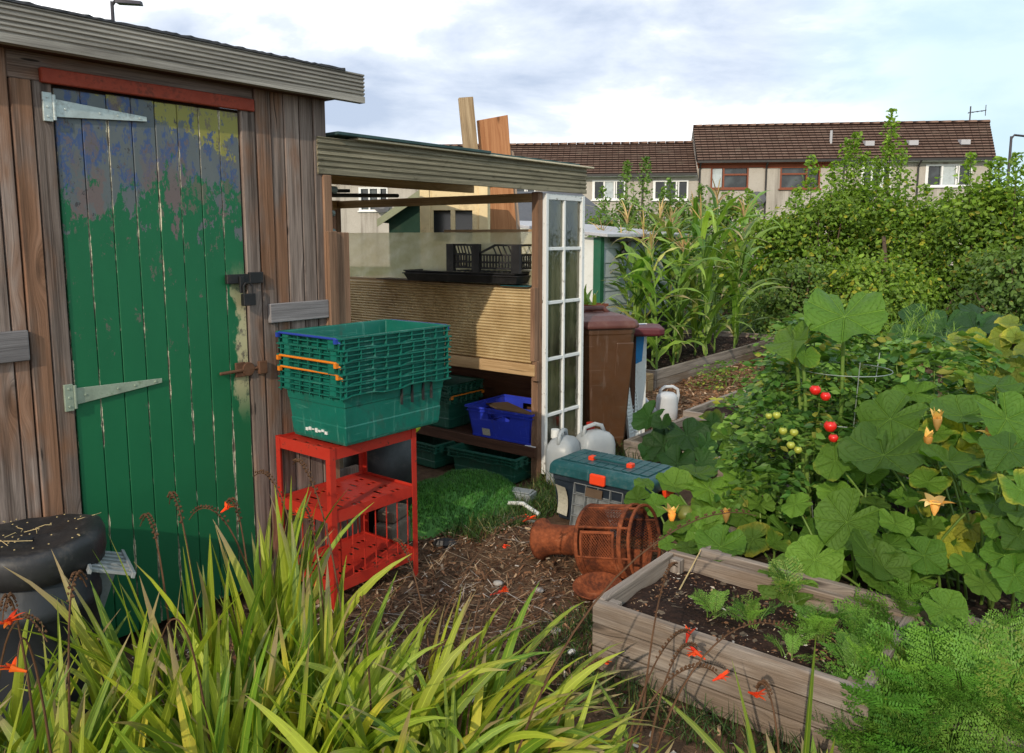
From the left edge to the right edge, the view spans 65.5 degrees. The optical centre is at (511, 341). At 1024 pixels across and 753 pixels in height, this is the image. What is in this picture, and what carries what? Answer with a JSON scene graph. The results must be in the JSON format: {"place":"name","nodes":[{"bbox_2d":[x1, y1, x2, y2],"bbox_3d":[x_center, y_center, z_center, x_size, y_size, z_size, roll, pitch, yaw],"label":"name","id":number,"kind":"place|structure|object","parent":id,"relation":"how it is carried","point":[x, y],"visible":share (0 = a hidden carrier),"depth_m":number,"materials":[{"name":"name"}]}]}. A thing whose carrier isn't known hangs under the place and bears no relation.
{"place":"outdoors","nodes":[
{"label":"outdoors","id":0,"kind":"place"},
{"bbox_2d":[435,473,557,543],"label":"grass","id":1,"kind":"structure","parent":0,"point":[536,503],"depth_m":4.21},
{"bbox_2d":[19,0,1023,212],"label":"sky","id":2,"kind":"structure","parent":0,"point":[560,71],"materials":[{"name":"white"}]},
{"bbox_2d":[100,269,955,752],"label":"ground","id":3,"kind":"structure","parent":0,"point":[424,473],"depth_m":3.24,"materials":[{"name":"soil"}]},
{"bbox_2d":[0,514,106,718],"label":"compost tub","id":4,"kind":"object","parent":3,"relation":"on","point":[37,565],"visible":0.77,"depth_m":2.31,"materials":[{"name":"grey plastic"}]},
{"bbox_2d":[86,549,135,606],"bbox_3d":[-1.322,0.917,2.443,0.132,0.514,0.220,19,-5,-35],"label":"plastic grid","id":5,"kind":"object","parent":4,"relation":"on","point":[111,563],"visible":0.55,"depth_m":2.47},
{"bbox_2d":[0,610,159,752],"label":"crocosmia plant","id":6,"kind":"object","parent":3,"relation":"on","point":[24,726],"visible":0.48,"depth_m":2.08,"materials":[{"name":"green plant"}]},
{"bbox_2d":[0,570,177,752],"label":"crocosmia plant","id":7,"kind":"object","parent":3,"relation":"on","point":[51,730],"visible":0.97,"depth_m":1.82,"materials":[{"name":"green plant"}]},
{"bbox_2d":[3,491,299,752],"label":"crocosmia plant","id":8,"kind":"object","parent":3,"relation":"on","point":[100,658],"visible":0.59,"depth_m":2.07,"materials":[{"name":"green plant"}]},
{"bbox_2d":[0,0,364,637],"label":"garden shed","id":9,"kind":"structure","parent":3,"relation":"on","point":[174,252],"depth_m":2.87,"materials":[{"name":"brown wood"}]},
{"bbox_2d":[41,88,267,637],"bbox_3d":[-1.250,0.100,2.939,0.085,1.914,0.775,6,10,38],"label":"door","id":10,"kind":"structure","parent":9,"relation":"in","point":[156,280],"depth_m":2.89,"materials":[{"name":"green paint"}]},
{"bbox_2d":[60,478,410,752],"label":"crocosmia plant","id":11,"kind":"object","parent":3,"relation":"on","point":[288,569],"visible":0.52,"depth_m":2.36,"materials":[{"name":"green plant"}]},
{"bbox_2d":[91,603,389,752],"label":"crocosmia plant","id":12,"kind":"object","parent":3,"relation":"on","point":[199,733],"visible":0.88,"depth_m":1.97,"materials":[{"name":"green plant"}]},
{"bbox_2d":[160,458,408,752],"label":"crocosmia plant","id":13,"kind":"object","parent":3,"relation":"on","point":[327,638],"visible":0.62,"depth_m":2.29,"materials":[{"name":"green plant"}]},
{"bbox_2d":[275,428,417,611],"bbox_3d":[-0.700,0.719,3.428,0.350,0.680,0.470,6,10,38],"label":"metal rack","id":14,"kind":"object","parent":3,"relation":"on","point":[331,490],"visible":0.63,"depth_m":3.36,"materials":[{"name":"red metal"}]},
{"bbox_2d":[278,366,450,445],"bbox_3d":[-0.615,0.250,3.402,0.410,0.250,0.606,6,10,38],"label":"bale crate","id":15,"kind":"object","parent":14,"relation":"on","point":[353,414],"visible":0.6,"depth_m":3.23,"materials":[{"name":"green plastic"}]},
{"bbox_2d":[277,356,450,385],"bbox_3d":[-0.617,0.204,3.398,0.410,0.251,0.628,6,9,38],"label":"bale crate","id":16,"kind":"object","parent":15,"relation":"on","point":[357,377],"visible":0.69,"depth_m":3.18,"materials":[{"name":"green plastic"}]},
{"bbox_2d":[276,346,450,384],"bbox_3d":[-0.617,0.160,3.384,0.410,0.251,0.628,6,10,38],"label":"bale crate","id":17,"kind":"object","parent":16,"relation":"on","point":[330,367],"visible":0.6,"depth_m":3.21,"materials":[{"name":"green plastic"}]},
{"bbox_2d":[278,332,451,371],"bbox_3d":[-0.610,0.114,3.383,0.410,0.250,0.606,6,9,38],"label":"bale crate","id":18,"kind":"object","parent":17,"relation":"on","point":[351,355],"visible":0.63,"depth_m":3.18,"materials":[{"name":"green plastic"}]},
{"bbox_2d":[275,319,450,353],"bbox_3d":[-0.618,0.068,3.377,0.410,0.251,0.628,6,10,38],"label":"bale crate","id":19,"kind":"object","parent":18,"relation":"on","point":[388,331],"visible":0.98,"depth_m":3.30,"materials":[{"name":"green plastic"}]},
{"bbox_2d":[233,595,521,752],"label":"crocosmia plant","id":20,"kind":"object","parent":3,"relation":"on","point":[364,734],"visible":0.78,"depth_m":2.09,"materials":[{"name":"green plant"}]},
{"bbox_2d":[343,427,420,532],"bbox_3d":[-0.682,0.678,4.128,0.436,0.571,0.436,6,10,38],"label":"trug","id":21,"kind":"object","parent":3,"relation":"on","point":[393,461],"visible":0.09,"depth_m":3.97,"materials":[{"name":"black plastic"}]},
{"bbox_2d":[332,144,449,232],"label":"terraced house","id":22,"kind":"structure","parent":3,"relation":"on","point":[358,220],"depth_m":39.61,"materials":[{"name":"white"}]},
{"bbox_2d":[373,503,410,550],"bbox_3d":[-0.584,0.906,3.883,0.110,0.190,0.190,3,8,21],"label":"stone block","id":23,"kind":"object","parent":3,"relation":"on","point":[392,522],"depth_m":3.84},
{"bbox_2d":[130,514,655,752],"bbox_3d":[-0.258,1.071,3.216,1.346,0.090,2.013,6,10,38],"label":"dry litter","id":24,"kind":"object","parent":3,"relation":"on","point":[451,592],"visible":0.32,"depth_m":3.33,"materials":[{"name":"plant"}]},
{"bbox_2d":[377,190,419,232],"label":"green shed","id":25,"kind":"structure","parent":3,"relation":"on","point":[404,219],"depth_m":9.29,"materials":[{"name":"wood"}]},
{"bbox_2d":[230,514,622,752],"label":"crocosmia plant","id":26,"kind":"object","parent":3,"relation":"on","point":[488,705],"visible":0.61,"depth_m":2.21,"materials":[{"name":"green plant"}]},
{"bbox_2d":[416,433,459,468],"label":"bale crate","id":27,"kind":"object","parent":3,"relation":"on","point":[431,452],"visible":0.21,"depth_m":5.20,"materials":[{"name":"green plastic"}]},
{"bbox_2d":[420,186,489,232],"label":"cream shed","id":28,"kind":"structure","parent":3,"relation":"on","point":[437,218],"depth_m":6.22,"materials":[{"name":"paint"}]},
{"bbox_2d":[432,210,473,231],"bbox_3d":[-0.462,-0.891,6.240,0.333,0.263,0.045,0,7,0],"label":"window","id":29,"kind":"structure","parent":28,"relation":"in","point":[442,220],"depth_m":6.25,"materials":[{"name":"grey glass"}]},
{"bbox_2d":[316,131,593,483],"bbox_3d":[-0.951,-0.114,4.916,2.082,1.944,2.123,6,10,38],"label":"lean to","id":30,"kind":"object","parent":3,"relation":"on","point":[521,341],"visible":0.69,"depth_m":4.92,"materials":[{"name":"brown wood"}]},
{"bbox_2d":[430,388,483,428],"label":"bale crate","id":31,"kind":"object","parent":30,"relation":"on","point":[454,413],"visible":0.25,"depth_m":5.37,"materials":[{"name":"green plastic"}]},
{"bbox_2d":[402,272,530,283],"bbox_3d":[-0.243,-0.411,5.100,0.916,0.050,0.356,5,9,35],"label":"seed tray","id":32,"kind":"object","parent":30,"relation":"on","point":[499,279],"visible":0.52,"depth_m":4.92,"materials":[{"name":"black plastic"}]},
{"bbox_2d":[403,269,528,279],"bbox_3d":[-0.244,-0.427,5.112,0.916,0.050,0.356,6,9,37],"label":"seed tray","id":33,"kind":"object","parent":32,"relation":"on","point":[457,272],"visible":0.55,"depth_m":4.93,"materials":[{"name":"black plastic"}]},
{"bbox_2d":[446,244,531,273],"bbox_3d":[-0.086,-0.519,4.961,0.580,0.170,0.324,6,10,38],"label":"fruit crate","id":34,"kind":"object","parent":33,"relation":"on","point":[454,260],"visible":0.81,"depth_m":4.83,"materials":[{"name":"black plastic"}]},
{"bbox_2d":[464,394,534,444],"bbox_3d":[0.031,0.504,5.131,0.528,0.200,0.428,6,9,36],"label":"blue crate","id":35,"kind":"object","parent":30,"relation":"on","point":[513,427],"visible":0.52,"depth_m":5.03,"materials":[{"name":"plastic"}]},
{"bbox_2d":[541,193,584,473],"bbox_3d":[0.316,-0.045,4.943,0.034,1.700,0.414,6,10,38],"label":"window","id":36,"kind":"structure","parent":30,"relation":"in","point":[563,219],"depth_m":4.92,"materials":[{"name":"white paint"}]},
{"bbox_2d":[313,514,604,716],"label":"chips","id":37,"kind":"object","parent":3,"relation":"on","point":[479,626],"visible":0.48,"depth_m":3.30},
{"bbox_2d":[406,468,515,540],"bbox_3d":[-0.356,0.847,4.405,0.640,0.211,1.120,6,10,38],"label":"turf roll","id":38,"kind":"object","parent":3,"relation":"on","point":[448,495],"visible":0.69,"depth_m":4.24,"materials":[{"name":"plant"}]},
{"bbox_2d":[446,442,530,483],"bbox_3d":[-0.087,0.758,5.079,0.541,0.165,0.380,5,9,35],"label":"bale crate","id":39,"kind":"object","parent":3,"relation":"on","point":[509,466],"visible":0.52,"depth_m":4.94,"materials":[{"name":"green plastic"}]},
{"bbox_2d":[477,115,516,228],"bbox_3d":[-0.072,-0.716,7.167,0.484,2.554,0.097,-1,8,-7],"label":"plywood sheet","id":40,"kind":"object","parent":3,"relation":"on","point":[493,134],"visible":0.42,"depth_m":6.99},
{"bbox_2d":[330,542,668,752],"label":"crocosmia plant","id":41,"kind":"object","parent":3,"relation":"on","point":[576,744],"visible":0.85,"depth_m":2.13,"materials":[{"name":"green plant"}]},
{"bbox_2d":[346,509,755,752],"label":"crocosmia plant","id":42,"kind":"object","parent":3,"relation":"on","point":[619,732],"visible":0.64,"depth_m":2.08,"materials":[{"name":"green plant"}]},
{"bbox_2d":[545,428,579,485],"bbox_3d":[0.312,0.698,4.881,0.176,0.342,0.244,3,8,21],"label":"water jug","id":43,"kind":"object","parent":3,"relation":"on","point":[560,444],"visible":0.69,"depth_m":4.79,"materials":[{"name":"plastic"}]},
{"bbox_2d":[530,503,660,580],"bbox_3d":[0.352,0.896,3.567,0.535,0.340,0.340,-7,3,33],"label":"rusty burner","id":44,"kind":"object","parent":3,"relation":"on","point":[587,540],"visible":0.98,"depth_m":3.55,"materials":[{"name":"metal"}]},
{"bbox_2d":[576,422,614,454],"bbox_3d":[0.522,0.678,5.032,0.244,0.342,0.176,-4,9,-29],"label":"water jug","id":45,"kind":"object","parent":3,"relation":"on","point":[590,437],"visible":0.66,"depth_m":4.97,"materials":[{"name":"plastic"}]},
{"bbox_2d":[572,571,621,601],"bbox_3d":[0.356,1.032,3.296,0.209,0.053,0.209,-6,15,1],"label":"rusty bowl","id":46,"kind":"object","parent":3,"relation":"on","point":[589,586],"visible":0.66,"depth_m":3.34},
{"bbox_2d":[557,141,639,228],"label":"terraced house","id":47,"kind":"structure","parent":3,"relation":"on","point":[605,160],"depth_m":38.39,"materials":[{"name":"brown tile"}]},
{"bbox_2d":[520,221,692,353],"bbox_3d":[0.835,-0.601,9.575,1.910,1.695,1.970,6,10,38],"label":"white hut","id":48,"kind":"object","parent":3,"relation":"on","point":[600,253],"visible":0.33,"depth_m":8.53,"materials":[{"name":"paint"}]},
{"bbox_2d":[549,449,674,539],"bbox_3d":[0.538,0.786,4.173,0.640,0.352,0.339,6,10,38],"label":"toolbox","id":49,"kind":"object","parent":3,"relation":"on","point":[613,472],"visible":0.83,"depth_m":4.10,"materials":[{"name":"plastic"}]},
{"bbox_2d":[585,156,657,236],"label":"bush","id":50,"kind":"object","parent":3,"relation":"on","point":[627,169],"visible":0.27,"depth_m":15.02,"materials":[{"name":"green plant"}]},
{"bbox_2d":[639,141,697,228],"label":"terraced house","id":51,"kind":"structure","parent":3,"relation":"on","point":[675,161],"depth_m":37.83,"materials":[{"name":"brown tile"}]},
{"bbox_2d":[555,562,787,752],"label":"crocosmia plant","id":52,"kind":"object","parent":3,"relation":"on","point":[627,747],"visible":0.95,"depth_m":2.13,"materials":[{"name":"green plant"}]},
{"bbox_2d":[514,601,829,752],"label":"grass","id":53,"kind":"structure","parent":3,"relation":"on","point":[588,621],"depth_m":2.56,"materials":[{"name":"plant"}]},
{"bbox_2d":[639,177,737,314],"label":"bush","id":54,"kind":"object","parent":3,"relation":"on","point":[670,201],"visible":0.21,"depth_m":14.39,"materials":[{"name":"green plant"}]},
{"bbox_2d":[624,416,792,486],"bbox_3d":[1.457,0.733,5.362,1.088,0.147,0.919,6,10,38],"label":"raised bed","id":55,"kind":"object","parent":3,"relation":"on","point":[632,443],"visible":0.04,"depth_m":5.31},
{"bbox_2d":[631,400,770,477],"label":"squash plant","id":56,"kind":"object","parent":55,"relation":"on","point":[693,439],"visible":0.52,"depth_m":5.12,"materials":[{"name":"green plant"}]},
{"bbox_2d":[646,329,774,389],"bbox_3d":[1.817,0.137,9.706,1.739,0.197,3.551,6,10,38],"label":"raised bed","id":57,"kind":"object","parent":3,"relation":"on","point":[666,372],"visible":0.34,"depth_m":9.16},
{"bbox_2d":[612,237,707,369],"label":"corn plant","id":58,"kind":"object","parent":57,"relation":"on","point":[648,285],"visible":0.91,"depth_m":7.95,"materials":[{"name":"green plant"}]},
{"bbox_2d":[620,228,734,364],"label":"corn plant","id":59,"kind":"object","parent":57,"relation":"on","point":[677,272],"visible":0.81,"depth_m":8.27,"materials":[{"name":"green plant"}]},
{"bbox_2d":[640,191,737,354],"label":"corn plant","id":60,"kind":"object","parent":57,"relation":"on","point":[695,323],"visible":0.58,"depth_m":9.22,"materials":[{"name":"green plant"}]},
{"bbox_2d":[678,193,755,355],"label":"corn plant","id":61,"kind":"object","parent":57,"relation":"on","point":[706,282],"visible":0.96,"depth_m":8.79,"materials":[{"name":"green plant"}]},
{"bbox_2d":[673,178,782,352],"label":"corn plant","id":62,"kind":"object","parent":57,"relation":"on","point":[715,223],"visible":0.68,"depth_m":9.18,"materials":[{"name":"green plant"}]},
{"bbox_2d":[688,190,797,348],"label":"corn plant","id":63,"kind":"object","parent":57,"relation":"on","point":[742,276],"visible":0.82,"depth_m":9.45,"materials":[{"name":"green plant"}]},
{"bbox_2d":[684,190,764,320],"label":"bush","id":64,"kind":"object","parent":3,"relation":"on","point":[731,211],"visible":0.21,"depth_m":13.83,"materials":[{"name":"green plant"}]},
{"bbox_2d":[691,123,765,263],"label":"terraced house","id":65,"kind":"structure","parent":3,"relation":"on","point":[731,156],"depth_m":37.38,"materials":[{"name":"brown tile"}]},
{"bbox_2d":[652,638,834,752],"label":"crocosmia plant","id":66,"kind":"object","parent":3,"relation":"on","point":[715,747],"visible":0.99,"depth_m":2.08,"materials":[{"name":"green plant"}]},
{"bbox_2d":[592,549,915,752],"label":"raised bed","id":67,"kind":"object","parent":3,"relation":"on","point":[617,617],"visible":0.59,"depth_m":2.62,"materials":[{"name":"wood"}]},
{"bbox_2d":[762,555,825,615],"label":"carrot plant","id":68,"kind":"object","parent":67,"relation":"on","point":[784,582],"visible":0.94,"depth_m":2.86,"materials":[{"name":"green plant"}]},
{"bbox_2d":[785,602,847,643],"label":"carrot plant","id":69,"kind":"object","parent":67,"relation":"on","point":[814,619],"visible":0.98,"depth_m":2.57,"materials":[{"name":"green plant"}]},
{"bbox_2d":[814,631,871,681],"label":"carrot plant","id":70,"kind":"object","parent":67,"relation":"on","point":[851,647],"visible":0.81,"depth_m":2.39,"materials":[{"name":"green plant"}]},
{"bbox_2d":[848,577,940,635],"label":"carrot plant","id":71,"kind":"object","parent":67,"relation":"on","point":[901,598],"visible":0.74,"depth_m":2.65,"materials":[{"name":"green plant"}]},
{"bbox_2d":[713,184,837,331],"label":"hedge shrub","id":72,"kind":"object","parent":3,"relation":"on","point":[761,224],"visible":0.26,"depth_m":12.26,"materials":[{"name":"green plant"}]},
{"bbox_2d":[756,122,843,257],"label":"terraced house","id":73,"kind":"structure","parent":3,"relation":"on","point":[787,148],"depth_m":37.09,"materials":[{"name":"brown tile"}]},
{"bbox_2d":[759,154,887,328],"bbox_3d":[4.737,-1.429,12.160,1.976,2.743,1.868,3,8,24],"label":"hedge shrub","id":74,"kind":"object","parent":3,"relation":"on","point":[830,216],"visible":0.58,"depth_m":11.78,"materials":[{"name":"green plant"}]},
{"bbox_2d":[808,131,890,264],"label":"hedge shrub","id":75,"kind":"object","parent":3,"relation":"on","point":[850,189],"visible":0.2,"depth_m":12.32,"materials":[{"name":"green plant"}]},
{"bbox_2d":[699,477,1023,636],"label":"raised bed","id":76,"kind":"object","parent":3,"relation":"on","point":[842,586],"visible":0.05,"depth_m":2.92,"materials":[{"name":"wood"}]},
{"bbox_2d":[624,451,811,561],"bbox_3d":[0.893,0.745,3.444,0.765,0.373,0.734,0,7,0],"label":"squash plant","id":77,"kind":"object","parent":76,"relation":"on","point":[752,536],"visible":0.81,"depth_m":3.43,"materials":[{"name":"green plant"}]},
{"bbox_2d":[709,342,927,555],"bbox_3d":[1.318,0.480,3.545,0.950,0.937,0.956,0,7,0],"label":"tomato plant","id":78,"kind":"object","parent":76,"relation":"on","point":[773,396],"visible":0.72,"depth_m":3.42,"materials":[{"name":"green plant"}]},
{"bbox_2d":[710,288,926,525],"bbox_3d":[1.514,0.307,3.622,1.075,1.121,0.907,0,7,0],"label":"squash plant","id":79,"kind":"object","parent":76,"relation":"on","point":[830,316],"visible":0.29,"depth_m":3.31,"materials":[{"name":"green plant"}]},
{"bbox_2d":[726,313,917,509],"bbox_3d":[1.526,0.355,3.918,0.936,1.114,0.855,3,8,24],"label":"tomato plant","id":80,"kind":"object","parent":76,"relation":"on","point":[819,337],"visible":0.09,"depth_m":3.78,"materials":[{"name":"green plant"}]},
{"bbox_2d":[757,468,985,630],"bbox_3d":[1.342,0.738,2.941,0.745,0.487,0.645,7,10,43],"label":"squash plant","id":81,"kind":"object","parent":76,"relation":"on","point":[821,547],"visible":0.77,"depth_m":2.90,"materials":[{"name":"green plant"}]},
{"bbox_2d":[813,373,1023,615],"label":"squash plant","id":82,"kind":"object","parent":76,"relation":"on","point":[884,420],"visible":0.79,"depth_m":2.89,"materials":[{"name":"green plant"}]},
{"bbox_2d":[822,330,1023,539],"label":"tomato plant","id":83,"kind":"object","parent":76,"relation":"on","point":[909,359],"visible":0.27,"depth_m":3.47,"materials":[{"name":"green plant"}]},
{"bbox_2d":[830,121,918,252],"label":"terraced house","id":84,"kind":"structure","parent":3,"relation":"on","point":[871,131],"depth_m":36.97,"materials":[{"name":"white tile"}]},
{"bbox_2d":[790,247,959,347],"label":"hedge shrub","id":85,"kind":"object","parent":3,"relation":"on","point":[897,290],"visible":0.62,"depth_m":9.90,"materials":[{"name":"green plant"}]},
{"bbox_2d":[833,108,933,331],"bbox_3d":[5.746,-1.785,12.207,1.725,3.434,1.506,0,7,0],"label":"hedge shrub","id":86,"kind":"object","parent":3,"relation":"on","point":[887,148],"visible":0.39,"depth_m":11.93,"materials":[{"name":"green plant"}]},
{"bbox_2d":[814,672,955,752],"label":"carrot plant","id":87,"kind":"object","parent":3,"relation":"on","point":[858,750],"visible":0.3,"depth_m":2.21,"materials":[{"name":"green plant"}]},
{"bbox_2d":[840,663,961,752],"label":"carrot plant","id":88,"kind":"object","parent":3,"relation":"on","point":[894,700],"visible":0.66,"depth_m":2.15,"materials":[{"name":"green plant"}]},
{"bbox_2d":[845,640,976,745],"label":"carrot plant","id":89,"kind":"object","parent":3,"relation":"on","point":[926,721],"visible":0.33,"depth_m":2.15,"materials":[{"name":"green plant"}]},
{"bbox_2d":[832,617,1000,730],"bbox_3d":[1.215,1.036,2.405,0.387,0.328,0.473,0,7,0],"label":"carrot plant","id":90,"kind":"object","parent":3,"relation":"on","point":[904,668],"visible":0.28,"depth_m":2.34,"materials":[{"name":"green plant"}]},
{"bbox_2d":[863,183,974,331],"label":"hedge shrub","id":91,"kind":"object","parent":3,"relation":"on","point":[926,239],"visible":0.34,"depth_m":11.62,"materials":[{"name":"green plant"}]},
{"bbox_2d":[863,106,995,265],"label":"terraced house","id":92,"kind":"structure","parent":3,"relation":"on","point":[941,148],"depth_m":36.30,"materials":[{"name":"brown tile"}]},
{"bbox_2d":[861,693,1012,752],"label":"carrot plant","id":93,"kind":"object","parent":3,"relation":"on","point":[958,746],"visible":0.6,"depth_m":2.12,"materials":[{"name":"green plant"}]},
{"bbox_2d":[907,152,1023,320],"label":"hedge shrub","id":94,"kind":"object","parent":3,"relation":"on","point":[971,209],"visible":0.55,"depth_m":10.81,"materials":[{"name":"green plant"}]},
{"bbox_2d":[927,699,1023,752],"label":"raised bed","id":95,"kind":"object","parent":3,"relation":"on","point":[1009,740],"visible":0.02,"depth_m":2.19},
{"bbox_2d":[866,624,973,709],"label":"carrot plant","id":96,"kind":"object","parent":95,"relation":"on","point":[930,693],"visible":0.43,"depth_m":2.31,"materials":[{"name":"green plant"}]},
{"bbox_2d":[890,615,1014,720],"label":"carrot plant","id":97,"kind":"object","parent":95,"relation":"on","point":[951,672],"visible":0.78,"depth_m":2.23,"materials":[{"name":"green plant"}]},
{"bbox_2d":[925,618,1023,735],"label":"carrot plant","id":98,"kind":"object","parent":95,"relation":"on","point":[1001,705],"visible":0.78,"depth_m":2.18,"materials":[{"name":"green plant"}]},
{"bbox_2d":[934,708,1023,752],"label":"carrot plant","id":99,"kind":"object","parent":3,"relation":"on","point":[997,744],"visible":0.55,"depth_m":2.13,"materials":[{"name":"green plant"}]},
{"bbox_2d":[938,231,1023,350],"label":"hedge shrub","id":100,"kind":"object","parent":3,"relation":"on","point":[1003,276],"visible":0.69,"depth_m":9.02,"materials":[{"name":"green plant"}]},
{"bbox_2d":[943,314,1023,495],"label":"bean plant","id":101,"kind":"object","parent":3,"relation":"on","point":[1005,334],"visible":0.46,"depth_m":3.65,"materials":[{"name":"green plant"}]},
{"bbox_2d":[951,151,1023,323],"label":"hedge shrub","id":102,"kind":"object","parent":3,"relation":"on","point":[1019,206],"visible":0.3,"depth_m":10.44,"materials":[{"name":"green plant"}]},
{"bbox_2d":[615,355,943,455],"bbox_3d":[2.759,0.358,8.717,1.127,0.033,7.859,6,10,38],"label":"bark path","id":103,"kind":"structure","parent":0,"point":[696,397],"depth_m":7.80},
{"bbox_2d":[582,306,638,452],"bbox_3d":[0.596,0.271,5.541,0.407,1.017,0.542,-2,8,-14],"label":"wheelie bin","id":104,"kind":"object","parent":103,"relation":"on","point":[608,339],"visible":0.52,"depth_m":5.31,"materials":[{"name":"brown plastic"}]},
{"bbox_2d":[739,252,850,343],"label":"hedge shrub","id":105,"kind":"object","parent":103,"relation":"on","point":[798,274],"visible":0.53,"depth_m":10.62,"materials":[{"name":"green plant"}]},
{"bbox_2d":[847,177,957,311],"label":"shrub","id":106,"kind":"object","parent":103,"relation":"on","point":[883,240],"visible":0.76,"depth_m":11.24,"materials":[{"name":"green plant"}]},
{"bbox_3d":[4.915,0.518,6.810,1.770,0.197,2.302,6,10,38],"label":"raised bed","id":107,"kind":"object","parent":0,"visible":0},
{"bbox_2d":[889,303,1023,382],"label":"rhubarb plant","id":108,"kind":"object","parent":107,"relation":"on","point":[968,316],"visible":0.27,"depth_m":7.40,"materials":[{"name":"green plant"}]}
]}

